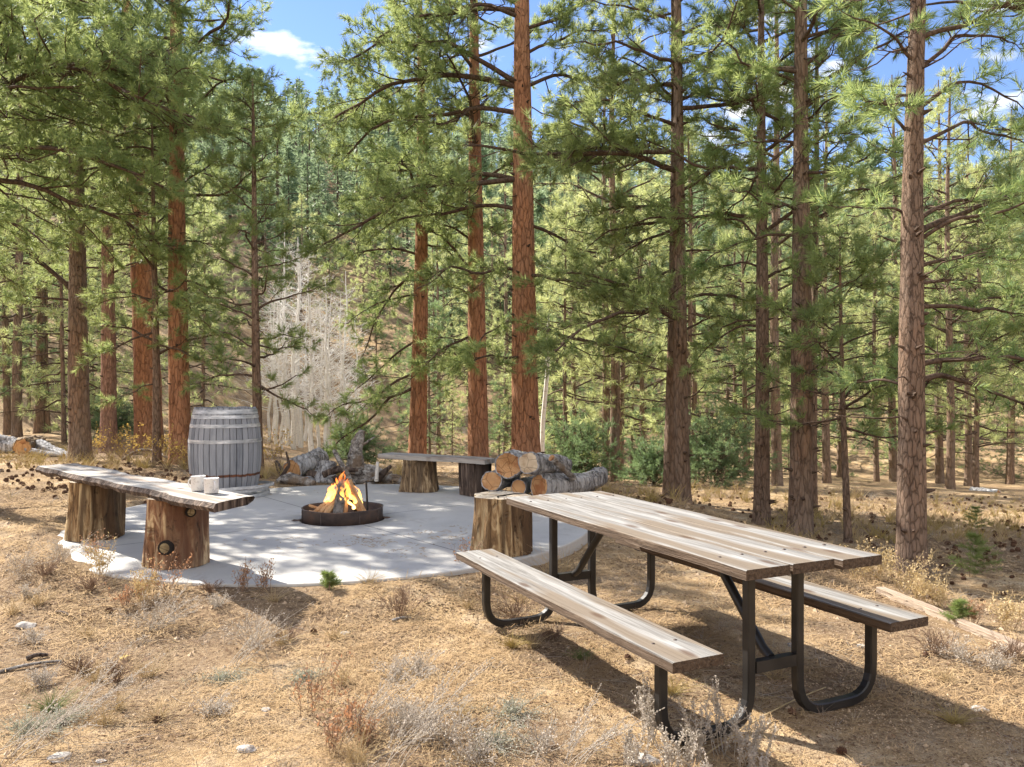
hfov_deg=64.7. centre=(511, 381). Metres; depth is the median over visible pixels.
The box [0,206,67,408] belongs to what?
pine tree
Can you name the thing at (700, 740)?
sagebrush
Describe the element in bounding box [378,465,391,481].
driftwood
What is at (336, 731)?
dry weed
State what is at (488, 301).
conifer
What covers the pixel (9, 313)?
pine tree
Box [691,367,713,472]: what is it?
pine tree
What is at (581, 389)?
pine tree
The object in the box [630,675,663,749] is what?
sagebrush
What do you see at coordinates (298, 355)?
aspen tree
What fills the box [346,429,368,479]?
driftwood
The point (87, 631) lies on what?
grass tuft
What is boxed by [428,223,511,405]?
pine tree
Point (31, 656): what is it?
stick
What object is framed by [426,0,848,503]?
pine tree
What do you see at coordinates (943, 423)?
pine tree
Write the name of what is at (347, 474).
stick
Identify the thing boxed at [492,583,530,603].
grass tuft
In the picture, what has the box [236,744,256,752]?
stone
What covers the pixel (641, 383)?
pine tree
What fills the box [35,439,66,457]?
log
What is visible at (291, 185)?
conifer
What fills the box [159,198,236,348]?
pine tree
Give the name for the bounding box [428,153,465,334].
conifer
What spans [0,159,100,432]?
pine tree
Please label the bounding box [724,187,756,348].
conifer
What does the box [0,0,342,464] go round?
pine tree
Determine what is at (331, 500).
firewood piece
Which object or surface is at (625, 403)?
pine tree
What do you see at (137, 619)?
dry weed
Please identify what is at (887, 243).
conifer
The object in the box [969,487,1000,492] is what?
log
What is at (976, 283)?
pine tree
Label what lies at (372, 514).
fire ring
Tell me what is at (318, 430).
aspen tree
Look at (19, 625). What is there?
stone
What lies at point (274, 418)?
aspen tree
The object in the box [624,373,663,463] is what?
pine tree
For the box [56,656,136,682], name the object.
grass tuft
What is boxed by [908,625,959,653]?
twiggy shrub
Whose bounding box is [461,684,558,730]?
sage mat
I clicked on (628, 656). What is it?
pine cone
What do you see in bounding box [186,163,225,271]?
pine tree
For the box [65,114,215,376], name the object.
pine tree
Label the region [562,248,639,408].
pine tree
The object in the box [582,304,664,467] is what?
pine tree
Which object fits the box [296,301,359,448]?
aspen tree
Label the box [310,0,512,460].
pine tree
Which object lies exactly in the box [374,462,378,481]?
stick
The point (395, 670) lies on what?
dry weed
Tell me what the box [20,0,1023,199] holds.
sky
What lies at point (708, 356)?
pine tree
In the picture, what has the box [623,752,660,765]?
stone
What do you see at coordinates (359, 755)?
grass tuft
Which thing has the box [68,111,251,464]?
pine tree
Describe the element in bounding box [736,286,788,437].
pine tree
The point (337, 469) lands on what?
driftwood
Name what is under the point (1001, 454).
pine tree
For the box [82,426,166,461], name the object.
twiggy shrub
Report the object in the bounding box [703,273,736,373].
pine tree
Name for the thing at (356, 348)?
aspen tree
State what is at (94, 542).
dry weed
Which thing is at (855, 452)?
pine tree
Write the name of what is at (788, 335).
conifer
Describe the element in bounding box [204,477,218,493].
mug
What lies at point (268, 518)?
patio
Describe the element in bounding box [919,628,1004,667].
dry weed
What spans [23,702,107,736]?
sage mat
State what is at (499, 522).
chopping stump
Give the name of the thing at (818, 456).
pine tree
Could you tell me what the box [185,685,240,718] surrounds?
dry weed
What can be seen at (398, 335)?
pine tree
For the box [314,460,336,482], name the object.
log
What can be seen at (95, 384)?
pine tree
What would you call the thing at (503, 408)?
pine tree
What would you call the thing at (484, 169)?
conifer
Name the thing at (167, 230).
pine tree
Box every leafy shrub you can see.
[91,427,136,457]
[96,421,151,462]
[129,423,186,465]
[178,444,188,468]
[263,425,296,463]
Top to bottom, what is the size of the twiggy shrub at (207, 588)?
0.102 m
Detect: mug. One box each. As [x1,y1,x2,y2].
[188,475,205,490]
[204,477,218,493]
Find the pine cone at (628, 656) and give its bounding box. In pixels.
[624,654,630,659]
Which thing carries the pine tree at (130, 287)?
on the ground at (862, 463)
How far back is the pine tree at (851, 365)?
43.59 m
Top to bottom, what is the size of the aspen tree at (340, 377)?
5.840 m
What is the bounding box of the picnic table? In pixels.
[456,491,927,744]
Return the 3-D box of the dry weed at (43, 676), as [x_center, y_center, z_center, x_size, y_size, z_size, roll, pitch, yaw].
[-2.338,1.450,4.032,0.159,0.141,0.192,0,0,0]
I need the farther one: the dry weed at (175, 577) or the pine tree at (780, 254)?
the pine tree at (780, 254)
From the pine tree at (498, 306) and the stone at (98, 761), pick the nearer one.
the stone at (98, 761)
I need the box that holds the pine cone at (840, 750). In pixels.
[836,745,846,754]
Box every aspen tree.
[239,229,316,445]
[239,302,300,441]
[241,290,307,444]
[245,289,308,448]
[247,242,334,449]
[250,290,304,434]
[261,247,338,447]
[261,251,327,445]
[263,274,317,441]
[263,293,345,451]
[272,254,353,450]
[276,297,334,440]
[276,300,348,446]
[290,272,369,446]
[293,293,374,445]
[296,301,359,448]
[303,320,360,451]
[315,293,371,439]
[316,313,383,422]
[317,271,378,425]
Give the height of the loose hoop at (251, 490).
0.088 m
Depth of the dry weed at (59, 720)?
3.24 m
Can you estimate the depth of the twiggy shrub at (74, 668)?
4.20 m
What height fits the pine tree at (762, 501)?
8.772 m
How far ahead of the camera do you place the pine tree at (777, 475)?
18.89 m
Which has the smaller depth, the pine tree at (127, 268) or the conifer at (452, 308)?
the pine tree at (127, 268)
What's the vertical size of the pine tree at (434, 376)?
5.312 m
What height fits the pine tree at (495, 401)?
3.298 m
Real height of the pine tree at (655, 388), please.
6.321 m
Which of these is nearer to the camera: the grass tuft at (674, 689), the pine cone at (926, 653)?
the grass tuft at (674, 689)
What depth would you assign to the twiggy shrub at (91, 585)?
5.45 m
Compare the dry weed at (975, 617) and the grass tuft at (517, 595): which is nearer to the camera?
the dry weed at (975, 617)
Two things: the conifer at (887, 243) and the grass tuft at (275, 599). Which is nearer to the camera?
the grass tuft at (275, 599)
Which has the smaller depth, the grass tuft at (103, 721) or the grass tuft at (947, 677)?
the grass tuft at (103, 721)
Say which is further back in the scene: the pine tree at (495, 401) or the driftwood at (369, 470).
the pine tree at (495, 401)
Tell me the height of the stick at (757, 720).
0.044 m
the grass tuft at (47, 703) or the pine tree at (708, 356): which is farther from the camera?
the pine tree at (708, 356)
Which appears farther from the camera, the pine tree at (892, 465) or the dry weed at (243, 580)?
the pine tree at (892, 465)
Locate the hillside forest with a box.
[1,30,1023,306]
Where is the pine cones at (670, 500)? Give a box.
[0,460,1023,551]
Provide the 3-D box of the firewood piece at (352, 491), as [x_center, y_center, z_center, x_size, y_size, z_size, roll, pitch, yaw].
[-1.555,1.174,8.088,0.318,0.392,0.114,0,0,32]
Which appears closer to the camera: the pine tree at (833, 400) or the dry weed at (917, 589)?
the dry weed at (917, 589)
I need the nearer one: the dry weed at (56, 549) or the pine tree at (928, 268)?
the dry weed at (56, 549)
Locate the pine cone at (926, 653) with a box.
[922,651,929,656]
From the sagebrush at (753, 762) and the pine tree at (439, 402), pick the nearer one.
the sagebrush at (753, 762)
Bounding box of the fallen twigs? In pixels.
[0,466,1022,766]
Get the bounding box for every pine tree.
[0,0,150,433]
[0,0,231,460]
[0,0,263,300]
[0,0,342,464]
[0,6,126,437]
[0,69,96,434]
[0,81,65,348]
[0,132,45,356]
[0,153,119,365]
[0,156,133,443]
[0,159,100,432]
[0,161,58,396]
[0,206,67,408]
[0,246,32,352]
[1,90,56,273]
[10,0,188,452]
[11,0,249,450]
[27,160,133,423]
[37,178,166,432]
[50,277,130,401]
[51,129,167,339]
[63,127,157,301]
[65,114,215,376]
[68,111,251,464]
[91,199,186,340]
[117,57,201,216]
[118,175,167,283]
[132,191,268,418]
[147,174,188,278]
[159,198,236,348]
[161,173,241,326]
[162,277,237,387]
[177,65,340,472]
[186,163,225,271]
[219,176,292,320]
[233,172,296,307]
[260,244,307,330]
[264,192,339,326]
[293,0,672,474]
[307,223,361,353]
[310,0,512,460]
[337,230,388,331]
[343,225,405,342]
[348,0,567,456]
[348,279,400,382]
[366,209,506,454]
[373,299,466,454]
[383,330,410,412]
[385,346,454,452]
[393,318,409,346]
[395,339,452,439]
[398,210,465,392]
[403,192,465,355]
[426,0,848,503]
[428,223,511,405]
[437,383,467,462]
[439,156,583,451]
[452,237,494,338]
[454,197,511,367]
[454,309,509,380]
[458,235,560,420]
[484,230,511,334]
[488,220,583,441]
[488,384,510,457]
[489,401,509,454]
[490,187,632,435]
[490,344,539,450]
[490,368,511,465]
[502,191,636,465]
[505,0,741,481]
[507,59,715,467]
[510,247,601,429]
[536,285,577,424]
[537,157,706,478]
[539,214,598,389]
[539,282,602,451]
[540,362,567,453]
[546,403,567,453]
[551,229,601,378]
[558,173,722,474]
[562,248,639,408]
[566,0,767,497]
[581,113,787,475]
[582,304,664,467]
[588,379,601,450]
[593,342,639,445]
[613,0,901,524]
[624,133,784,475]
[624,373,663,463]
[629,184,667,394]
[635,334,664,417]
[637,319,700,450]
[655,177,791,476]
[662,230,789,470]
[663,202,784,474]
[665,0,892,485]
[678,0,958,538]
[691,275,741,417]
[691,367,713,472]
[703,0,932,511]
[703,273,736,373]
[706,285,783,464]
[715,198,968,542]
[718,87,901,482]
[718,219,787,351]
[726,367,754,464]
[731,174,836,376]
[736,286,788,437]
[746,181,880,451]
[769,280,791,393]
[770,412,789,471]
[770,425,789,467]
[779,211,899,477]
[781,327,851,461]
[782,367,859,476]
[800,0,1023,583]
[817,178,946,481]
[817,283,869,417]
[820,169,931,407]
[829,75,997,481]
[830,284,887,421]
[835,335,866,399]
[842,66,1023,488]
[846,295,946,466]
[848,80,1023,483]
[871,419,897,474]
[875,159,1023,487]
[877,228,1004,473]
[878,220,957,316]
[879,404,897,470]
[883,132,1023,486]
[885,242,957,403]
[895,0,1023,369]
[896,213,1023,458]
[925,347,964,457]
[930,221,1007,437]
[943,111,1023,483]
[943,207,1006,342]
[953,204,1005,352]
[956,233,1023,481]
[956,418,990,471]
[980,400,1004,435]
[989,416,1023,477]
[992,259,1023,399]
[997,218,1023,329]
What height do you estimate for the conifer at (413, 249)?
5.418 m
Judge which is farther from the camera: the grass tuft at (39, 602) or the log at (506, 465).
the log at (506, 465)
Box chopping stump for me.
[470,491,532,556]
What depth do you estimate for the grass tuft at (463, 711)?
3.58 m
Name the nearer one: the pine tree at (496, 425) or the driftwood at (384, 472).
the driftwood at (384, 472)
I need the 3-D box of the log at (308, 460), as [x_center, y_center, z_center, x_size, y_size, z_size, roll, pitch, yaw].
[-2.942,1.163,11.598,0.328,0.411,0.703,0,0,23]
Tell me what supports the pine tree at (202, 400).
on the ground at (862, 463)
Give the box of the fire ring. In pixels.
[291,500,389,525]
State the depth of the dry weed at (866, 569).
6.12 m
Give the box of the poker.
[365,481,368,509]
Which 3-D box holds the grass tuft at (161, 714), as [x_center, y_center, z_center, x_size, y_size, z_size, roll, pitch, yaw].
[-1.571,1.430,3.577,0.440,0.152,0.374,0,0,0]
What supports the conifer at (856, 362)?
on the ground at (862, 463)
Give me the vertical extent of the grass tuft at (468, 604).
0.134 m
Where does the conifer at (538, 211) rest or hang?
on the ground at (862, 463)
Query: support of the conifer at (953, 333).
on the ground at (862, 463)
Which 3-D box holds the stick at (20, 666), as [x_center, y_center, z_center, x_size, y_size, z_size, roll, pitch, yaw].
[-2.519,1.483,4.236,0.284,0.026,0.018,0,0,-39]
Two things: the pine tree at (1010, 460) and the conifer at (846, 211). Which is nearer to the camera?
the pine tree at (1010, 460)
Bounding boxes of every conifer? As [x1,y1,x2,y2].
[8,48,45,210]
[268,141,306,260]
[311,199,343,273]
[403,243,414,303]
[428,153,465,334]
[430,213,466,357]
[463,140,503,302]
[485,265,503,332]
[495,274,511,359]
[497,217,512,306]
[533,187,557,327]
[541,219,561,295]
[598,167,653,359]
[645,258,667,351]
[686,174,726,341]
[696,224,732,361]
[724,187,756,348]
[738,187,789,334]
[751,250,790,368]
[786,213,838,356]
[829,254,872,383]
[833,197,872,325]
[849,134,898,306]
[865,204,900,353]
[926,286,960,385]
[975,239,1017,363]
[1014,144,1023,311]
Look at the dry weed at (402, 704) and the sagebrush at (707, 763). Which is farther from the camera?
the dry weed at (402, 704)
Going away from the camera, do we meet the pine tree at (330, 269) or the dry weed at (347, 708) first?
the dry weed at (347, 708)
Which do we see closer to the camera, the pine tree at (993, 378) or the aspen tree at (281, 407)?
the aspen tree at (281, 407)
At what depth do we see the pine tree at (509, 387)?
25.37 m
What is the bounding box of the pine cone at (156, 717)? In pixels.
[152,715,161,723]
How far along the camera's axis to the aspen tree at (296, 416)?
31.94 m
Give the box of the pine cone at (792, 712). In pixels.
[787,707,796,715]
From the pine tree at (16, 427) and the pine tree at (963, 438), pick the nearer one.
the pine tree at (16, 427)
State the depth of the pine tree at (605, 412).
20.92 m
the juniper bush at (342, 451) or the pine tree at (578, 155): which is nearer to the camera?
the pine tree at (578, 155)
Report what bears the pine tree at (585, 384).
on the ground at (862, 463)
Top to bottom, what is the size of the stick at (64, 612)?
0.028 m
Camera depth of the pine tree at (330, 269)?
47.13 m
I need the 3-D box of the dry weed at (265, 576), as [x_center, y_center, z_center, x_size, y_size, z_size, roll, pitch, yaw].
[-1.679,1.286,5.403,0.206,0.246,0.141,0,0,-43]
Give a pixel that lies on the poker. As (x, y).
(367, 506)
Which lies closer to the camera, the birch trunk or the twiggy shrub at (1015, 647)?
the twiggy shrub at (1015, 647)
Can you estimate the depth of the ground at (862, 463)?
4.75 m
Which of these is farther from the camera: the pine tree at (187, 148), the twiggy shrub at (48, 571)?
the pine tree at (187, 148)
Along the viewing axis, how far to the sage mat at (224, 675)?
4.06 m
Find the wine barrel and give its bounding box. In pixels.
[188,406,261,494]
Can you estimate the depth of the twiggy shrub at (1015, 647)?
4.36 m
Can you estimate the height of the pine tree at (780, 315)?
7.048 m
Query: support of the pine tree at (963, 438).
on the ground at (862, 463)
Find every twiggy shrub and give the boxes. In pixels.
[23,551,60,576]
[52,653,106,672]
[66,570,111,592]
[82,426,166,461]
[87,648,151,681]
[194,579,224,592]
[266,623,304,639]
[376,582,436,616]
[491,595,539,618]
[537,622,565,639]
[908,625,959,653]
[986,628,1023,659]
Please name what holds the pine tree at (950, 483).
on the ground at (862, 463)
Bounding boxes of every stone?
[14,621,36,628]
[47,752,72,762]
[95,758,106,762]
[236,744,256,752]
[261,707,269,711]
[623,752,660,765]
[971,705,988,711]
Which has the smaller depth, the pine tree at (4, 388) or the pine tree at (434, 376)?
the pine tree at (4, 388)
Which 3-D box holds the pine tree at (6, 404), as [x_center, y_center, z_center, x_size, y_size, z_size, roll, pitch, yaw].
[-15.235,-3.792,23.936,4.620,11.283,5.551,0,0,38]
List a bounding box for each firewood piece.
[313,493,335,511]
[318,495,335,511]
[323,501,333,512]
[333,479,346,512]
[343,490,348,512]
[346,479,365,510]
[349,483,356,511]
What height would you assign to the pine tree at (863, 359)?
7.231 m
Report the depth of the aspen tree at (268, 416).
30.97 m
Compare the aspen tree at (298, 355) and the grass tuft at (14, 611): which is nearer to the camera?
the grass tuft at (14, 611)
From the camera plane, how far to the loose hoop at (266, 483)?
9.53 m
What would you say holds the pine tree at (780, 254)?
on the ground at (862, 463)
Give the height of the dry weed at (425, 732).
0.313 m
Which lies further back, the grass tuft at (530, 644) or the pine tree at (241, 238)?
the pine tree at (241, 238)
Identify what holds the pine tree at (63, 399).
on the ground at (862, 463)
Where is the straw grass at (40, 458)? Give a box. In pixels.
[0,439,1023,543]
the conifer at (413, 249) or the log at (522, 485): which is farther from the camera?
the conifer at (413, 249)
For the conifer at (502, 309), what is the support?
on the ground at (862, 463)
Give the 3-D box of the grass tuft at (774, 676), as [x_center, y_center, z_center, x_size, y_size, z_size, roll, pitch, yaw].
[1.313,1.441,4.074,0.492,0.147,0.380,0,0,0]
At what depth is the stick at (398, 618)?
5.02 m
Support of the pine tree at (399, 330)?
on the ground at (862, 463)
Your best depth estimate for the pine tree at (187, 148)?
52.77 m
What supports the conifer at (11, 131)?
on the ground at (862, 463)
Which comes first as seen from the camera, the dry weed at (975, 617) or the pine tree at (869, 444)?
the dry weed at (975, 617)
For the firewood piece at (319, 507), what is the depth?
8.08 m
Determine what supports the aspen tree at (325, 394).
on the ground at (862, 463)
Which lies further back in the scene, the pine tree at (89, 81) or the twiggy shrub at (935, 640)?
the pine tree at (89, 81)
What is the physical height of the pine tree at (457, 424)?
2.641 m
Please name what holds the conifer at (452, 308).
on the ground at (862, 463)
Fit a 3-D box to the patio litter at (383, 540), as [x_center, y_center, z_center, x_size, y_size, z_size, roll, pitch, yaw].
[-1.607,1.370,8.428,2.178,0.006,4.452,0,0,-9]
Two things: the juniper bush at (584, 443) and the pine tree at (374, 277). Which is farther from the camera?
the pine tree at (374, 277)
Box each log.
[0,434,25,453]
[12,435,45,456]
[30,448,64,456]
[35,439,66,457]
[283,447,328,475]
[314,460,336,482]
[481,470,520,490]
[495,449,526,478]
[511,476,532,493]
[518,452,571,474]
[530,467,607,494]
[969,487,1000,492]
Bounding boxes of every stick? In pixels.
[0,660,61,672]
[26,653,47,659]
[55,610,71,617]
[332,449,355,484]
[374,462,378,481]
[391,616,411,621]
[698,687,825,760]
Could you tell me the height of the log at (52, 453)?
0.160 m
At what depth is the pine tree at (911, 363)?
7.28 m
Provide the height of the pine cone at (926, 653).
0.038 m
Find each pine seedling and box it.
[319,570,343,589]
[936,597,978,620]
[946,529,1006,576]
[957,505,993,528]
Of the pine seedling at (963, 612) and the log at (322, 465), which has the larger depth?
the log at (322, 465)
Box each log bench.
[35,463,254,569]
[378,452,495,496]
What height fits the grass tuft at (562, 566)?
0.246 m
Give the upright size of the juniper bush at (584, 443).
1.980 m
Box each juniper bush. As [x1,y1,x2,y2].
[66,388,133,443]
[325,404,396,465]
[544,405,631,472]
[608,419,691,485]
[655,392,786,488]
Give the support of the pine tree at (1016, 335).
on the ground at (862, 463)
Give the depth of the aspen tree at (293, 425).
26.91 m
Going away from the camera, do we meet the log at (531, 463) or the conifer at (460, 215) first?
the log at (531, 463)
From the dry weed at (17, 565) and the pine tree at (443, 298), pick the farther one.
the pine tree at (443, 298)
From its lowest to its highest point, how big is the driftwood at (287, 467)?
0.367 m
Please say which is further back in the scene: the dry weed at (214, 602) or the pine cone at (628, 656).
the dry weed at (214, 602)
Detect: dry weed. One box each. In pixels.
[0,641,134,765]
[2,541,89,580]
[4,578,51,599]
[5,529,109,563]
[5,623,49,645]
[24,659,60,688]
[65,634,164,725]
[79,526,118,555]
[79,532,116,576]
[104,590,216,632]
[106,570,147,610]
[129,558,161,602]
[145,551,191,592]
[150,578,201,630]
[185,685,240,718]
[197,601,313,652]
[205,589,239,607]
[228,605,289,667]
[231,560,254,591]
[242,556,275,592]
[291,644,352,716]
[312,708,351,754]
[318,689,374,733]
[334,693,456,737]
[345,647,444,742]
[347,707,383,747]
[350,695,508,749]
[371,686,455,766]
[372,650,424,680]
[386,695,424,726]
[390,646,443,676]
[397,657,493,749]
[433,709,505,766]
[449,537,481,560]
[502,716,584,760]
[564,685,664,766]
[839,536,879,579]
[853,541,898,582]
[864,544,936,592]
[902,556,943,602]
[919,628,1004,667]
[922,568,952,609]
[959,597,988,623]
[972,637,1016,671]
[987,590,1023,631]
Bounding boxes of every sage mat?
[0,697,94,750]
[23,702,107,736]
[180,662,266,686]
[278,663,330,691]
[447,716,550,766]
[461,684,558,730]
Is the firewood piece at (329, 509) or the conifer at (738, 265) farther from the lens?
the conifer at (738, 265)
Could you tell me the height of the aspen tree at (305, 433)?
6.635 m
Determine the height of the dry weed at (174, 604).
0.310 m
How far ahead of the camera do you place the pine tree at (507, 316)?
26.45 m
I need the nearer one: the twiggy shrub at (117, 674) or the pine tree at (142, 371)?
the twiggy shrub at (117, 674)
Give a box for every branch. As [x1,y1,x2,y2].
[121,448,167,459]
[548,455,576,480]
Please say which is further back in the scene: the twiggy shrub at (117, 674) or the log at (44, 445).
the log at (44, 445)
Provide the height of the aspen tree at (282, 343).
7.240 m
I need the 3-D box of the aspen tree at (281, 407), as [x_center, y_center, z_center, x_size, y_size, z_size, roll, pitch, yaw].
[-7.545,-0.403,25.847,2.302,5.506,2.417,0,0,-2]
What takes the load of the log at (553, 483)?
on the patio
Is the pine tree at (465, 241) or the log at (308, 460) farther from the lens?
the pine tree at (465, 241)
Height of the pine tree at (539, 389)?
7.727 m
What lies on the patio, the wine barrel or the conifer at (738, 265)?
the wine barrel
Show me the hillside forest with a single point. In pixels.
(311, 168)
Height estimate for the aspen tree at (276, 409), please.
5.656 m
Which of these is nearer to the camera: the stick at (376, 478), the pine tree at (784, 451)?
the stick at (376, 478)
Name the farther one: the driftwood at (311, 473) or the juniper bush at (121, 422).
the juniper bush at (121, 422)
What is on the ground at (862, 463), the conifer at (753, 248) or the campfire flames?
the conifer at (753, 248)
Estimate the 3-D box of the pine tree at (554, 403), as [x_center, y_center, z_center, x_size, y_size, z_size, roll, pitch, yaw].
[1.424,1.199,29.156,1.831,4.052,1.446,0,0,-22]
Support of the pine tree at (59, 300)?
on the ground at (862, 463)
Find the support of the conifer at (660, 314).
on the ground at (862, 463)
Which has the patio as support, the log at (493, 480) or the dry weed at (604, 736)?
the log at (493, 480)
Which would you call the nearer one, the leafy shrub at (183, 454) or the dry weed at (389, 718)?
the dry weed at (389, 718)
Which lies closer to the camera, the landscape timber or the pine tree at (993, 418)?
the landscape timber
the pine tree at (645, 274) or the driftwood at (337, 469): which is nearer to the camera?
the driftwood at (337, 469)
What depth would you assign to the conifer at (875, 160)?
58.79 m
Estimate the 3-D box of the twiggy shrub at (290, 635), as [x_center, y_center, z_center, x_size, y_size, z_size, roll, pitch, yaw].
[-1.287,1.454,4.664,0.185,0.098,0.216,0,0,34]
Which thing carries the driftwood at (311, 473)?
on the ground at (862, 463)
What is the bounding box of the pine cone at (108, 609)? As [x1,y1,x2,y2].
[104,607,113,613]
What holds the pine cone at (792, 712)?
on the ground at (862, 463)
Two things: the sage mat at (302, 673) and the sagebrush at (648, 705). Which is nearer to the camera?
the sagebrush at (648, 705)
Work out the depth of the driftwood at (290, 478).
10.84 m
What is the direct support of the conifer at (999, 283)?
on the ground at (862, 463)
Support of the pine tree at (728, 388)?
on the ground at (862, 463)
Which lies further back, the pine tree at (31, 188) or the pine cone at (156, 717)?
the pine tree at (31, 188)
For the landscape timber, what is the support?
on the ground at (862, 463)
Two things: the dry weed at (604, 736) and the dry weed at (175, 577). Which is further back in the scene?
the dry weed at (175, 577)
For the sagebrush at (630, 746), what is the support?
on the ground at (862, 463)
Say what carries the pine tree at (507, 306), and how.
on the ground at (862, 463)
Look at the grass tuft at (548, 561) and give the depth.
6.14 m
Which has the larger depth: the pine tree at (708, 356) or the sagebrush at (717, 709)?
the pine tree at (708, 356)
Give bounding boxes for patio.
[58,484,587,586]
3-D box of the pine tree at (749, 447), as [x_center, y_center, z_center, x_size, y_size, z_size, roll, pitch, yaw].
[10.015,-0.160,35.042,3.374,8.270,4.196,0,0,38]
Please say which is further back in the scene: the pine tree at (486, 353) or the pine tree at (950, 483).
the pine tree at (486, 353)
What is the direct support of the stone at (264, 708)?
on the ground at (862, 463)
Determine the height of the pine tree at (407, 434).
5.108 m
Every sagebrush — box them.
[620,723,652,766]
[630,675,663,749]
[654,722,702,766]
[677,697,712,764]
[698,675,751,757]
[699,747,712,766]
[727,713,778,766]
[747,743,771,766]
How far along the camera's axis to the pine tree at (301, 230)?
49.79 m
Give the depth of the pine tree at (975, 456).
21.98 m
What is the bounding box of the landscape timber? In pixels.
[876,587,1023,654]
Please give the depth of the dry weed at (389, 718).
3.42 m
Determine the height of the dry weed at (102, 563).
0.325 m
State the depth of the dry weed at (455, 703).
3.41 m
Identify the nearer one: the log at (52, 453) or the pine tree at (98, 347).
the log at (52, 453)
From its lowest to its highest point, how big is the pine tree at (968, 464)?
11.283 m
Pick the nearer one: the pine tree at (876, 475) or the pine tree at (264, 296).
the pine tree at (876, 475)
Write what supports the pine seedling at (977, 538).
on the ground at (862, 463)
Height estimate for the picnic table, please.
0.758 m
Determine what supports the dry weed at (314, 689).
on the ground at (862, 463)
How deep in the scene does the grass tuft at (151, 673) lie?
4.13 m
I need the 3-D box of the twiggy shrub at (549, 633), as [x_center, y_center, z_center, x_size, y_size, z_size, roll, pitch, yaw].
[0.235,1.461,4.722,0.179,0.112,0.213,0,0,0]
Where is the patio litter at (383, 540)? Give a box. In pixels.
[244,490,469,557]
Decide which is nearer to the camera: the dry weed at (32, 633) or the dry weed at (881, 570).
the dry weed at (32, 633)
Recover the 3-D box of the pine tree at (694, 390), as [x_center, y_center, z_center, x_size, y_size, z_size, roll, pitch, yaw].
[5.111,-2.296,23.816,4.856,10.747,3.836,0,0,-38]
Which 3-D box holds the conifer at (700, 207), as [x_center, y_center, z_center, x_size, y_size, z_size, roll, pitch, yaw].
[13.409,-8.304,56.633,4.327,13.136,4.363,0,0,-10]
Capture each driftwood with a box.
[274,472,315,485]
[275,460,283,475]
[280,451,289,475]
[306,470,345,481]
[322,465,358,477]
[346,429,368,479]
[354,471,391,483]
[363,437,374,445]
[363,464,400,483]
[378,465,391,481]
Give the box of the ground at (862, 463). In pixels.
[0,145,1023,766]
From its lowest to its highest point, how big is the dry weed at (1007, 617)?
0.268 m
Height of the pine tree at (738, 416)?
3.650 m
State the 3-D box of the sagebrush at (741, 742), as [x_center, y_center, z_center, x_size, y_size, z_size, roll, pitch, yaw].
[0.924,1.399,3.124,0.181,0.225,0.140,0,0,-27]
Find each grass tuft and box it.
[0,592,34,614]
[4,579,72,606]
[13,686,85,714]
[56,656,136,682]
[65,688,136,729]
[66,612,116,638]
[76,682,153,711]
[98,646,196,678]
[110,682,204,722]
[241,583,304,602]
[250,621,320,646]
[290,651,373,685]
[295,695,422,766]
[310,615,374,640]
[342,566,391,584]
[427,688,493,720]
[447,592,481,609]
[488,628,533,648]
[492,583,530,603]
[500,546,611,573]
[502,616,565,648]
[517,544,602,572]
[565,648,598,659]
[642,673,704,695]
[730,647,825,679]
[900,660,981,684]
[909,701,988,726]
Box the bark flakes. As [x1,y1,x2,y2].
[0,467,1023,766]
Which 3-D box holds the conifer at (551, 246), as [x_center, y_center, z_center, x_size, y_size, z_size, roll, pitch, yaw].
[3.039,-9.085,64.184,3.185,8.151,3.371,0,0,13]
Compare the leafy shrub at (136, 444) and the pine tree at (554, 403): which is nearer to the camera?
the leafy shrub at (136, 444)
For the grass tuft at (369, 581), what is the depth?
5.60 m
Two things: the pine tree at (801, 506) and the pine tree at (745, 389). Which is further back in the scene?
the pine tree at (745, 389)
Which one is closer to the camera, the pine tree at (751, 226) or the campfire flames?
the campfire flames
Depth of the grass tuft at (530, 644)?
4.58 m
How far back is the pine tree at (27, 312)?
32.90 m
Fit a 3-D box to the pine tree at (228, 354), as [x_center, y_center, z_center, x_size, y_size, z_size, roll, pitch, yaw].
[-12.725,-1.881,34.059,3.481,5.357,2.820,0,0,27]
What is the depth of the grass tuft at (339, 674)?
4.01 m
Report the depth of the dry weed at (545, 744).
3.29 m
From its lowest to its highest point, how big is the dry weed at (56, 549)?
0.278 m
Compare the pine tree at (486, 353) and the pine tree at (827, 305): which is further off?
the pine tree at (486, 353)
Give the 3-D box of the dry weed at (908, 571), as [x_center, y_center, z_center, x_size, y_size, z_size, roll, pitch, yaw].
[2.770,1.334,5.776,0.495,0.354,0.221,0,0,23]
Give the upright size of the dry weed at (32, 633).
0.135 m
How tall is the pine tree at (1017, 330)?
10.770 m
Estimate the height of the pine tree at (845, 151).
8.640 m
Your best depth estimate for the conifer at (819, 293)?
49.04 m
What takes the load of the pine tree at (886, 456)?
on the ground at (862, 463)
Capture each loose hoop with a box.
[219,481,273,490]
[228,486,268,493]
[249,489,269,496]
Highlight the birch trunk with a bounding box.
[540,316,549,453]
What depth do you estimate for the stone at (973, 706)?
3.70 m
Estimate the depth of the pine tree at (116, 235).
37.58 m
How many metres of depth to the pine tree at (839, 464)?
26.96 m
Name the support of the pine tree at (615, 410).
on the ground at (862, 463)
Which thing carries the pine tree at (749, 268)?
on the ground at (862, 463)

